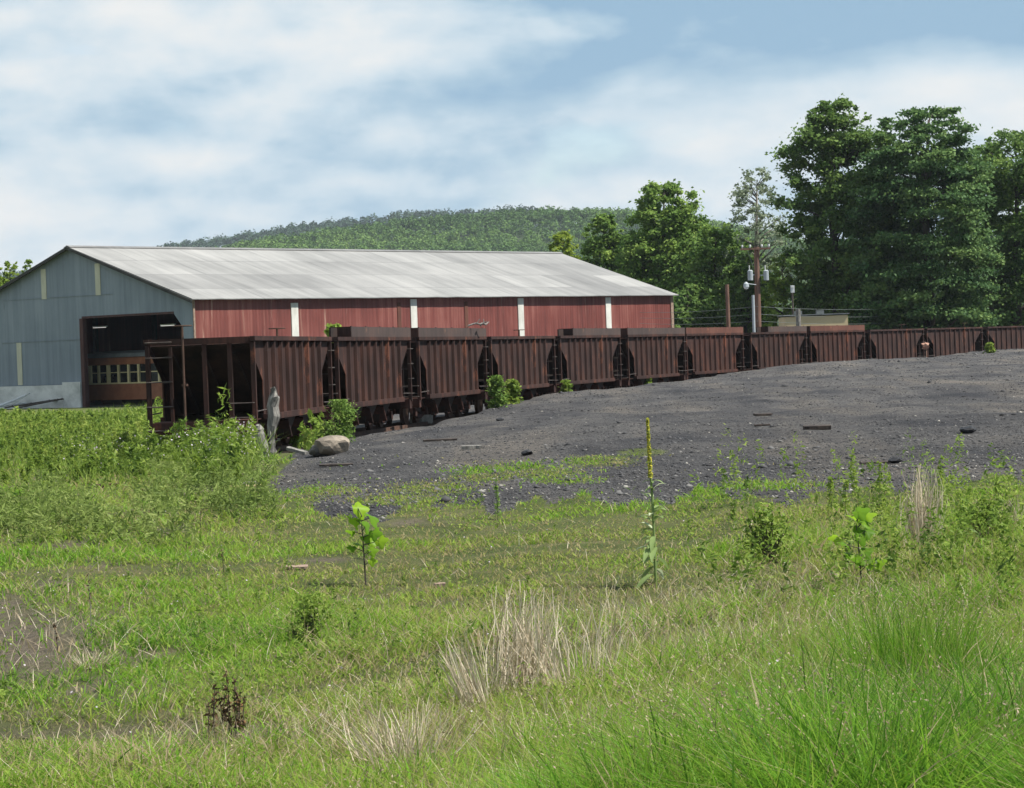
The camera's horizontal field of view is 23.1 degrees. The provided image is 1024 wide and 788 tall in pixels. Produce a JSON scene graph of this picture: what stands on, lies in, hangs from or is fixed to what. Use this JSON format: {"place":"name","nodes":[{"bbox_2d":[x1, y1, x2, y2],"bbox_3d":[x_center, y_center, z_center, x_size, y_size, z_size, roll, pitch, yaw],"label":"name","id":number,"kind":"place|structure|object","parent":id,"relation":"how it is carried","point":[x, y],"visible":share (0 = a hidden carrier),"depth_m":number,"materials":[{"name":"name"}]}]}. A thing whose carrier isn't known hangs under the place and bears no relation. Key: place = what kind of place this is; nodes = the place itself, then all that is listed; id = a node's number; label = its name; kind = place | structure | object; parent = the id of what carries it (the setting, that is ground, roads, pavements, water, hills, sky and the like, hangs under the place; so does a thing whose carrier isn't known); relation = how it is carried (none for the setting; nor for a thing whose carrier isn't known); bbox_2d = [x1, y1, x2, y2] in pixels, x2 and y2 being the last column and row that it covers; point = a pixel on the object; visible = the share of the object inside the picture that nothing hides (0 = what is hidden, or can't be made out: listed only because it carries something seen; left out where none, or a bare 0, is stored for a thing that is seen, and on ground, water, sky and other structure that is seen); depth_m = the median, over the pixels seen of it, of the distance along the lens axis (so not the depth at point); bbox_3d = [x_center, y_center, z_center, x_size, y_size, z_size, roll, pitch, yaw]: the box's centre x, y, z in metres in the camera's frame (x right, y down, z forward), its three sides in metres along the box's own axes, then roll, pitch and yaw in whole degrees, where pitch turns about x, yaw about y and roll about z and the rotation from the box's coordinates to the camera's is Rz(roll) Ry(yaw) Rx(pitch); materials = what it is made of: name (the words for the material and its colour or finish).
{"place":"outdoors","nodes":[
{"label":"outdoors","id":0,"kind":"place"},
{"bbox_2d":[0,492,1023,787],"bbox_3d":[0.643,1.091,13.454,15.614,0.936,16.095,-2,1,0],"label":"grass","id":1,"kind":"structure","parent":0,"point":[870,767],"depth_m":10.66,"materials":[{"name":"green plant"}]},
{"bbox_2d":[0,349,1023,781],"bbox_3d":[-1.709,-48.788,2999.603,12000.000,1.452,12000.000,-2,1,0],"label":"ground","id":2,"kind":"structure","parent":0,"point":[738,405],"depth_m":30.95,"materials":[{"name":"grey gravel"}]},
{"bbox_2d":[0,261,18,283],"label":"deciduous tree","id":3,"kind":"object","parent":2,"relation":"on","point":[13,267],"visible":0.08,"depth_m":189.51,"materials":[{"name":"green plant"}]},
{"bbox_2d":[19,398,63,407],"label":"scrap board","id":4,"kind":"object","parent":2,"relation":"on","point":[41,403],"visible":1,"depth_m":142.35,"materials":[{"name":"grey wood"}]},
{"bbox_2d":[0,404,162,426],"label":"weeds","id":5,"kind":"object","parent":2,"relation":"on","point":[58,412],"visible":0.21,"depth_m":105.74,"materials":[{"name":"green plant"}]},
{"bbox_2d":[55,646,120,668],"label":"dead grass clump","id":6,"kind":"object","parent":2,"relation":"on","point":[93,659],"visible":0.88,"depth_m":13.45,"materials":[{"name":"plant"}]},
{"bbox_2d":[0,456,202,546],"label":"feathery weeds","id":7,"kind":"object","parent":2,"relation":"on","point":[80,507],"visible":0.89,"depth_m":26.38,"materials":[{"name":"green plant"}]},
{"bbox_2d":[0,383,285,485],"bbox_3d":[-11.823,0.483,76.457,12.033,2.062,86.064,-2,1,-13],"label":"weeds","id":8,"kind":"object","parent":2,"relation":"on","point":[40,454],"visible":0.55,"depth_m":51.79,"materials":[{"name":"green plant"}]},
{"bbox_2d":[60,419,254,467],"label":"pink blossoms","id":9,"kind":"object","parent":8,"relation":"on","point":[183,439],"visible":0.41,"depth_m":41.52,"materials":[{"name":"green plant"}]},
{"bbox_2d":[134,433,284,518],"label":"feathery weeds","id":10,"kind":"object","parent":2,"relation":"on","point":[241,491],"visible":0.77,"depth_m":31.27,"materials":[{"name":"green plant"}]},
{"bbox_2d":[203,671,246,743],"bbox_3d":[-1.195,1.314,10.427,0.198,0.321,0.146,-2,1,0],"label":"dead dock","id":11,"kind":"object","parent":2,"relation":"on","point":[236,708],"visible":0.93,"depth_m":10.43,"materials":[{"name":"brown plant"}]},
{"bbox_2d":[255,424,268,456],"bbox_3d":[-4.893,0.963,49.026,0.291,0.760,0.232,-2,1,0],"label":"leaning post","id":12,"kind":"object","parent":2,"relation":"on","point":[259,427],"visible":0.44,"depth_m":48.95,"materials":[{"name":"grey wood"}]},
{"bbox_2d":[267,386,279,453],"bbox_3d":[-4.956,0.644,52.027,0.282,1.613,0.303,-2,1,0],"label":"driftwood stump","id":13,"kind":"object","parent":2,"relation":"on","point":[273,410],"visible":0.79,"depth_m":51.94,"materials":[{"name":"grey wood"}]},
{"bbox_2d":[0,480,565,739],"bbox_3d":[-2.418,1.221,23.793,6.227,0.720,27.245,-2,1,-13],"label":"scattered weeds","id":14,"kind":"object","parent":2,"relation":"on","point":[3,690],"visible":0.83,"depth_m":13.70,"materials":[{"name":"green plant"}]},
{"bbox_2d":[286,446,307,454],"bbox_3d":[-3.896,1.023,45.241,0.398,0.050,0.142,14,13,22],"label":"grey board","id":15,"kind":"object","parent":2,"relation":"on","point":[296,450],"visible":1,"depth_m":45.20,"materials":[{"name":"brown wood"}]},
{"bbox_2d":[289,409,324,450],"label":"trackside weeds","id":16,"kind":"object","parent":2,"relation":"on","point":[307,438],"visible":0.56,"depth_m":47.89,"materials":[{"name":"green plant"}]},
{"bbox_2d":[273,592,343,648],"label":"weed","id":17,"kind":"object","parent":2,"relation":"on","point":[311,623],"visible":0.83,"depth_m":13.99,"materials":[{"name":"green plant"}]},
{"bbox_2d":[309,445,323,456],"bbox_3d":[-3.256,0.951,42.308,0.348,0.246,0.367,-2,1,3],"label":"boulder","id":18,"kind":"object","parent":2,"relation":"on","point":[314,450],"visible":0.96,"depth_m":42.17,"materials":[{"name":"stone"}]},
{"bbox_2d":[314,435,349,454],"bbox_3d":[-3.037,0.871,42.228,0.577,0.346,0.454,-2,1,-17],"label":"boulder","id":19,"kind":"object","parent":2,"relation":"on","point":[331,444],"visible":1,"depth_m":42.08,"materials":[{"name":"beige stone"}]},
{"bbox_2d":[324,322,340,402],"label":"rim bush","id":20,"kind":"object","parent":2,"relation":"on","point":[326,330],"visible":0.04,"depth_m":68.34,"materials":[{"name":"green plant"}]},
{"bbox_2d":[319,463,352,466],"bbox_3d":[-2.755,1.105,39.120,0.532,0.027,0.137,-2,7,-5],"label":"dark plank","id":21,"kind":"object","parent":2,"relation":"on","point":[334,464],"visible":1,"depth_m":39.07,"materials":[{"name":"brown wood"}]},
{"bbox_2d":[316,399,360,441],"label":"leafy shrub","id":22,"kind":"object","parent":2,"relation":"on","point":[343,413],"visible":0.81,"depth_m":56.94,"materials":[{"name":"green plant"}]},
{"bbox_2d":[0,245,677,408],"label":"barn","id":23,"kind":"structure","parent":2,"relation":"on","point":[66,310],"depth_m":146.48,"materials":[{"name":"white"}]},
{"bbox_2d":[88,350,161,403],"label":"tram car","id":24,"kind":"object","parent":23,"relation":"in","point":[112,380],"visible":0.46,"depth_m":143.43,"materials":[{"name":"red paint"}]},
{"bbox_2d":[257,412,475,455],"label":"railway track","id":25,"kind":"structure","parent":2,"relation":"on","point":[358,432],"depth_m":74.72,"materials":[{"name":"metal"}]},
{"bbox_2d":[143,325,335,445],"bbox_3d":[-6.367,-0.139,59.955,2.629,2.979,10.220,-2,1,6],"label":"hopper car","id":26,"kind":"object","parent":25,"relation":"on","point":[196,373],"visible":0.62,"depth_m":56.88,"materials":[{"name":"metal"}]},
{"bbox_2d":[268,326,413,434],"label":"hopper car","id":27,"kind":"object","parent":25,"relation":"on","point":[367,362],"visible":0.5,"depth_m":69.39,"materials":[{"name":"metal"}]},
{"bbox_2d":[410,414,432,423],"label":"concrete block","id":28,"kind":"structure","parent":25,"relation":"on","point":[428,418],"depth_m":79.09,"materials":[{"name":"grey concrete"}]},
{"bbox_2d":[373,327,487,424],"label":"hopper car","id":29,"kind":"object","parent":25,"relation":"on","point":[444,367],"visible":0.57,"depth_m":78.78,"materials":[{"name":"metal"}]},
{"bbox_2d":[452,336,557,414],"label":"hopper car","id":30,"kind":"object","parent":25,"relation":"on","point":[522,360],"visible":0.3,"depth_m":89.47,"materials":[{"name":"metal"}]},
{"bbox_2d":[513,328,622,396],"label":"hopper car","id":31,"kind":"object","parent":25,"relation":"on","point":[584,359],"visible":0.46,"depth_m":98.67,"materials":[{"name":"metal"}]},
{"bbox_2d":[605,327,686,388],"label":"hopper car","id":32,"kind":"object","parent":25,"relation":"on","point":[646,353],"visible":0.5,"depth_m":108.11,"materials":[{"name":"metal"}]},
{"bbox_2d":[670,327,745,381],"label":"hopper car","id":33,"kind":"object","parent":25,"relation":"on","point":[710,352],"visible":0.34,"depth_m":117.95,"materials":[{"name":"metal"}]},
{"bbox_2d":[736,326,807,370],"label":"hopper car","id":34,"kind":"object","parent":25,"relation":"on","point":[768,346],"visible":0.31,"depth_m":127.08,"materials":[{"name":"metal"}]},
{"bbox_2d":[799,325,865,363],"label":"hopper car","id":35,"kind":"object","parent":25,"relation":"on","point":[832,343],"visible":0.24,"depth_m":136.47,"materials":[{"name":"metal"}]},
{"bbox_2d":[857,328,924,358],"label":"hopper car","id":36,"kind":"object","parent":25,"relation":"on","point":[889,343],"visible":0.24,"depth_m":145.47,"materials":[{"name":"metal"}]},
{"bbox_2d":[899,324,982,356],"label":"hopper car","id":37,"kind":"object","parent":25,"relation":"on","point":[946,341],"visible":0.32,"depth_m":154.38,"materials":[{"name":"metal"}]},
{"bbox_2d":[960,323,1023,349],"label":"hopper car","id":38,"kind":"object","parent":25,"relation":"on","point":[1005,337],"visible":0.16,"depth_m":162.07,"materials":[{"name":"metal"}]},
{"bbox_2d":[345,502,388,585],"bbox_3d":[-1.075,1.121,18.658,0.363,0.635,0.230,-2,1,23],"label":"sapling","id":39,"kind":"object","parent":2,"relation":"on","point":[370,537],"visible":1,"depth_m":18.65,"materials":[{"name":"green plant"}]},
{"bbox_2d":[310,698,504,772],"bbox_3d":[-0.371,1.320,9.397,0.646,0.311,0.691,-3,1,-37],"label":"dead grass clump","id":40,"kind":"object","parent":2,"relation":"on","point":[399,742],"visible":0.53,"depth_m":9.43,"materials":[{"name":"plant"}]},
{"bbox_2d":[423,438,456,441],"bbox_3d":[-1.333,0.846,46.252,0.629,0.032,0.121,-2,7,-9],"label":"dark plank","id":41,"kind":"object","parent":2,"relation":"on","point":[441,439],"visible":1,"depth_m":46.20,"materials":[{"name":"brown wood"}]},
{"bbox_2d":[434,629,488,713],"bbox_3d":[-0.213,1.216,10.851,0.244,0.407,0.176,-2,1,0],"label":"dead grass clump","id":42,"kind":"object","parent":2,"relation":"on","point":[458,678],"visible":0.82,"depth_m":10.83,"materials":[{"name":"plant"}]},
{"bbox_2d":[461,445,481,448],"bbox_3d":[-0.658,0.869,41.005,0.328,0.050,0.113,-2,7,-11],"label":"pale stick","id":43,"kind":"object","parent":2,"relation":"on","point":[471,446],"visible":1,"depth_m":40.98,"materials":[{"name":"grey wood"}]},
{"bbox_2d":[485,375,509,408],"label":"leafy bush","id":44,"kind":"object","parent":2,"relation":"on","point":[496,383],"visible":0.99,"depth_m":79.90,"materials":[{"name":"green plant"}]},
{"bbox_2d":[493,480,501,519],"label":"young willow weed","id":45,"kind":"object","parent":2,"relation":"on","point":[497,504],"visible":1,"depth_m":25.56,"materials":[{"name":"green plant"}]},
{"bbox_2d":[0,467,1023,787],"bbox_3d":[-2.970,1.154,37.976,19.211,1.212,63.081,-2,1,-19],"label":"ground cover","id":46,"kind":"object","parent":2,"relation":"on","point":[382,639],"visible":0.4,"depth_m":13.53,"materials":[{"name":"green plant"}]},
{"bbox_2d":[502,378,523,403],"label":"green tuft","id":47,"kind":"object","parent":2,"relation":"on","point":[512,388],"visible":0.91,"depth_m":81.91,"materials":[{"name":"green plant"}]},
{"bbox_2d":[465,585,574,701],"bbox_3d":[0.045,1.136,11.180,0.485,0.565,0.512,-1,1,36],"label":"dead grass clump","id":48,"kind":"object","parent":2,"relation":"on","point":[512,658],"visible":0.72,"depth_m":11.12,"materials":[{"name":"plant"}]},
{"bbox_2d":[547,230,581,259],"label":"round tree","id":49,"kind":"object","parent":2,"relation":"on","point":[567,248],"visible":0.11,"depth_m":214.37,"materials":[{"name":"green plant"}]},
{"bbox_2d":[558,379,572,392],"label":"green tuft","id":50,"kind":"object","parent":2,"relation":"on","point":[566,386],"visible":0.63,"depth_m":91.92,"materials":[{"name":"green plant"}]},
{"bbox_2d":[552,572,628,682],"bbox_3d":[0.360,1.093,11.412,0.364,0.558,0.361,-2,1,0],"label":"dead grass clump","id":51,"kind":"object","parent":2,"relation":"on","point":[594,655],"visible":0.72,"depth_m":11.43,"materials":[{"name":"plant"}]},
{"bbox_2d":[580,212,628,274],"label":"broadleaf tree","id":52,"kind":"object","parent":2,"relation":"on","point":[596,247],"visible":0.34,"depth_m":204.17,"materials":[{"name":"green plant"}]},
{"bbox_2d":[187,499,1023,787],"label":"seed heads","id":53,"kind":"object","parent":2,"relation":"on","point":[776,703],"visible":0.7,"depth_m":9.66,"materials":[{"name":"plant"}]},
{"bbox_2d":[630,418,668,588],"bbox_3d":[0.959,0.794,17.743,0.290,1.258,0.399,-2,1,0],"label":"mullein plant","id":54,"kind":"object","parent":2,"relation":"on","point":[651,550],"visible":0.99,"depth_m":17.73,"materials":[{"name":"green plant"}]},
{"bbox_2d":[608,178,720,320],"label":"layered tree","id":55,"kind":"object","parent":2,"relation":"on","point":[641,259],"visible":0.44,"depth_m":198.11,"materials":[{"name":"green plant"}]},
{"bbox_2d":[671,283,724,327],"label":"shrub","id":56,"kind":"object","parent":2,"relation":"on","point":[680,301],"visible":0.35,"depth_m":189.07,"materials":[{"name":"green plant"}]},
{"bbox_2d":[656,221,781,330],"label":"broadleaf tree","id":57,"kind":"object","parent":2,"relation":"on","point":[696,261],"visible":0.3,"depth_m":193.09,"materials":[{"name":"green plant"}]},
{"bbox_2d":[725,284,729,326],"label":"wooden pole","id":58,"kind":"object","parent":2,"relation":"on","point":[727,305],"visible":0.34,"depth_m":158.83,"materials":[{"name":"brown wood"}]},
{"bbox_2d":[719,249,770,332],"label":"broadleaf tree","id":59,"kind":"object","parent":2,"relation":"on","point":[742,300],"visible":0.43,"depth_m":186.86,"materials":[{"name":"green plant"}]},
{"bbox_2d":[712,166,792,319],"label":"silvery tree","id":60,"kind":"object","parent":2,"relation":"on","point":[757,224],"visible":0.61,"depth_m":191.11,"materials":[{"name":"green plant"}]},
{"bbox_2d":[721,237,784,313],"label":"broadleaf tree","id":61,"kind":"object","parent":2,"relation":"on","point":[762,255],"visible":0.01,"depth_m":204.97,"materials":[{"name":"green plant"}]},
{"bbox_2d":[752,295,755,331],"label":"steel post","id":62,"kind":"object","parent":2,"relation":"on","point":[753,313],"visible":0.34,"depth_m":157.87,"materials":[{"name":"grey metal"}]},
{"bbox_2d":[741,244,770,329],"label":"utility pole","id":63,"kind":"object","parent":2,"relation":"on","point":[757,275],"visible":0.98,"depth_m":159.75,"materials":[{"name":"brown wood"}]},
{"bbox_2d":[640,306,866,312],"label":"power line","id":64,"kind":"object","parent":63,"relation":"attached to","point":[757,306],"visible":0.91,"depth_m":165.20,"materials":[{"name":"metal"}]},
{"bbox_2d":[732,502,802,562],"bbox_3d":[1.946,1.080,19.028,0.561,0.524,0.476,-2,1,0],"label":"leafy weed","id":65,"kind":"object","parent":2,"relation":"on","point":[769,517],"visible":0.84,"depth_m":18.98,"materials":[{"name":"green plant"}]},
{"bbox_2d":[760,254,804,326],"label":"slender tree","id":66,"kind":"object","parent":2,"relation":"on","point":[774,284],"visible":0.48,"depth_m":181.43,"materials":[{"name":"green plant"}]},
{"bbox_2d":[790,285,794,316],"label":"box post","id":67,"kind":"object","parent":2,"relation":"on","point":[792,288],"visible":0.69,"depth_m":172.06,"materials":[{"name":"grey metal"}]},
{"bbox_2d":[796,309,800,325],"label":"stub post","id":68,"kind":"object","parent":2,"relation":"on","point":[798,317],"visible":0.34,"depth_m":164.81,"materials":[{"name":"grey wood"}]},
{"bbox_2d":[777,310,848,325],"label":"building","id":69,"kind":"structure","parent":2,"relation":"on","point":[819,319],"depth_m":168.45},
{"bbox_2d":[803,424,830,429],"bbox_3d":[5.200,0.571,42.627,0.460,0.072,0.173,-2,7,-3],"label":"dark plank","id":70,"kind":"object","parent":2,"relation":"on","point":[818,427],"visible":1,"depth_m":42.55,"materials":[{"name":"brown wood"}]},
{"bbox_2d":[826,476,837,508],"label":"weed stalk","id":71,"kind":"object","parent":2,"relation":"on","point":[830,484],"visible":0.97,"depth_m":24.35,"materials":[{"name":"green plant"}]},
{"bbox_2d":[763,93,908,316],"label":"broadleaf tree","id":72,"kind":"object","parent":2,"relation":"on","point":[837,151],"visible":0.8,"depth_m":180.36,"materials":[{"name":"green plant"}]},
{"bbox_2d":[839,479,850,516],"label":"weed stalk","id":73,"kind":"object","parent":2,"relation":"on","point":[843,495],"visible":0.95,"depth_m":23.82,"materials":[{"name":"green plant"}]},
{"bbox_2d":[683,423,1023,610],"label":"tall weeds","id":74,"kind":"object","parent":2,"relation":"on","point":[890,557],"visible":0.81,"depth_m":18.14,"materials":[{"name":"green plant"}]},
{"bbox_2d":[848,461,864,511],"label":"weed stalk","id":75,"kind":"object","parent":2,"relation":"on","point":[855,481],"visible":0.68,"depth_m":22.93,"materials":[{"name":"green plant"}]},
{"bbox_2d":[828,507,886,589],"bbox_3d":[2.355,1.052,16.998,0.322,0.565,0.277,-3,1,-28],"label":"sapling","id":76,"kind":"object","parent":2,"relation":"on","point":[863,517],"visible":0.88,"depth_m":17.00,"materials":[{"name":"green plant"}]},
{"bbox_2d":[859,460,888,464],"bbox_3d":[4.632,0.860,31.473,0.503,0.027,0.142,-2,7,-7],"label":"dark plank","id":77,"kind":"object","parent":2,"relation":"on","point":[865,462],"visible":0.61,"depth_m":31.44,"materials":[{"name":"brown wood"}]},
{"bbox_2d":[874,461,887,524],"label":"weed stalk","id":78,"kind":"object","parent":2,"relation":"on","point":[878,478],"visible":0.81,"depth_m":21.97,"materials":[{"name":"green plant"}]},
{"bbox_2d":[851,117,913,328],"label":"conifer tree","id":79,"kind":"object","parent":2,"relation":"on","point":[884,123],"visible":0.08,"depth_m":183.31,"materials":[{"name":"green plant"}]},
{"bbox_2d":[807,586,1021,708],"bbox_3d":[1.689,1.089,10.517,0.928,0.536,0.848,-3,1,-43],"label":"grass tussock","id":80,"kind":"object","parent":2,"relation":"on","point":[911,635],"depth_m":10.45,"materials":[{"name":"green plant"}]},
{"bbox_2d":[896,465,947,547],"bbox_3d":[3.227,0.897,19.634,0.409,0.693,0.343,-2,1,0],"label":"dead grass clump","id":81,"kind":"object","parent":2,"relation":"on","point":[919,519],"visible":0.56,"depth_m":19.60,"materials":[{"name":"plant"}]},
{"bbox_2d":[833,105,1016,329],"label":"broadleaf tree","id":82,"kind":"object","parent":2,"relation":"on","point":[955,197],"visible":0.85,"depth_m":175.96,"materials":[{"name":"green plant"}]},
{"bbox_2d":[935,455,945,527],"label":"weed stalk","id":83,"kind":"object","parent":2,"relation":"on","point":[939,467],"visible":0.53,"depth_m":20.50,"materials":[{"name":"green plant"}]},
{"bbox_2d":[935,292,951,327],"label":"shrub","id":84,"kind":"object","parent":2,"relation":"on","point":[940,319],"visible":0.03,"depth_m":192.52,"materials":[{"name":"green plant"}]},
{"bbox_2d":[960,426,976,432],"bbox_3d":[7.094,0.559,38.958,0.228,0.120,0.263,-3,1,-44],"label":"coal lump","id":85,"kind":"object","parent":2,"relation":"on","point":[969,429],"visible":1,"depth_m":38.88,"materials":[{"name":"black stone"}]},
{"bbox_2d":[930,144,1022,324],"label":"broadleaf tree","id":86,"kind":"object","parent":2,"relation":"on","point":[977,147],"visible":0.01,"depth_m":191.23,"materials":[{"name":"green plant"}]},
{"bbox_2d":[933,127,1023,326],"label":"broadleaf tree","id":87,"kind":"object","parent":2,"relation":"on","point":[1008,184],"visible":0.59,"depth_m":183.72,"materials":[{"name":"green plant"}]},
{"bbox_2d":[947,494,1019,549],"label":"leafy weed","id":88,"kind":"object","parent":2,"relation":"on","point":[987,508],"visible":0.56,"depth_m":20.00,"materials":[{"name":"green plant"}]},
{"bbox_2d":[983,342,996,353],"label":"green tuft","id":89,"kind":"object","parent":2,"relation":"on","point":[989,347],"visible":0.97,"depth_m":146.92,"materials":[{"name":"green plant"}]},
{"bbox_2d":[993,479,1003,508],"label":"weed stalk","id":90,"kind":"object","parent":2,"relation":"on","point":[995,490],"visible":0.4,"depth_m":22.65,"materials":[{"name":"green plant"}]},
{"bbox_2d":[994,494,1023,528],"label":"leafy weed","id":91,"kind":"object","parent":2,"relation":"on","point":[1015,511],"visible":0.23,"depth_m":21.15,"materials":[{"name":"plant"}]},
{"bbox_2d":[0,451,1023,568],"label":"short grass","id":92,"kind":"structure","parent":0,"point":[22,556],"depth_m":24.80,"materials":[{"name":"green plant"}]},
{"bbox_2d":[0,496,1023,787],"bbox_3d":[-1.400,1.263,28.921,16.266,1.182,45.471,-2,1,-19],"label":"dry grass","id":93,"kind":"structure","parent":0,"point":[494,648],"depth_m":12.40,"materials":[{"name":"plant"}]},
{"bbox_2d":[0,0,1023,275],"label":"sky","id":94,"kind":"structure","parent":0,"point":[152,123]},
{"bbox_2d":[351,227,937,325],"bbox_3d":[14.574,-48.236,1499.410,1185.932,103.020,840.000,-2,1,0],"label":"hill","id":95,"kind":"structure","parent":0,"point":[516,236],"depth_m":1447.15,"materials":[{"name":"green plant"}]},
{"bbox_2d":[215,205,1023,326],"bbox_3d":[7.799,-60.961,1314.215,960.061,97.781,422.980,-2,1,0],"label":"hill woodland","id":96,"kind":"object","parent":95,"relation":"on","point":[401,229],"visible":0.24,"depth_m":1428.79,"materials":[{"name":"green plant"}]},
{"bbox_2d":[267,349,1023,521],"bbox_3d":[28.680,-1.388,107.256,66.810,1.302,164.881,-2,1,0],"label":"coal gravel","id":97,"kind":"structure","parent":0,"point":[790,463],"depth_m":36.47,"materials":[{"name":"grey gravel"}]},
{"bbox_3d":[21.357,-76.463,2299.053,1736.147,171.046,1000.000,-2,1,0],"label":"back hill","id":98,"kind":"structure","parent":0,"visible":0},
{"bbox_2d":[0,204,805,277],"bbox_3d":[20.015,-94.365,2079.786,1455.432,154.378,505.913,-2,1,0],"label":"ridge woodland","id":99,"kind":"object","parent":98,"relation":"on","point":[291,228],"visible":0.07,"depth_m":2260.52,"materials":[{"name":"green plant"}]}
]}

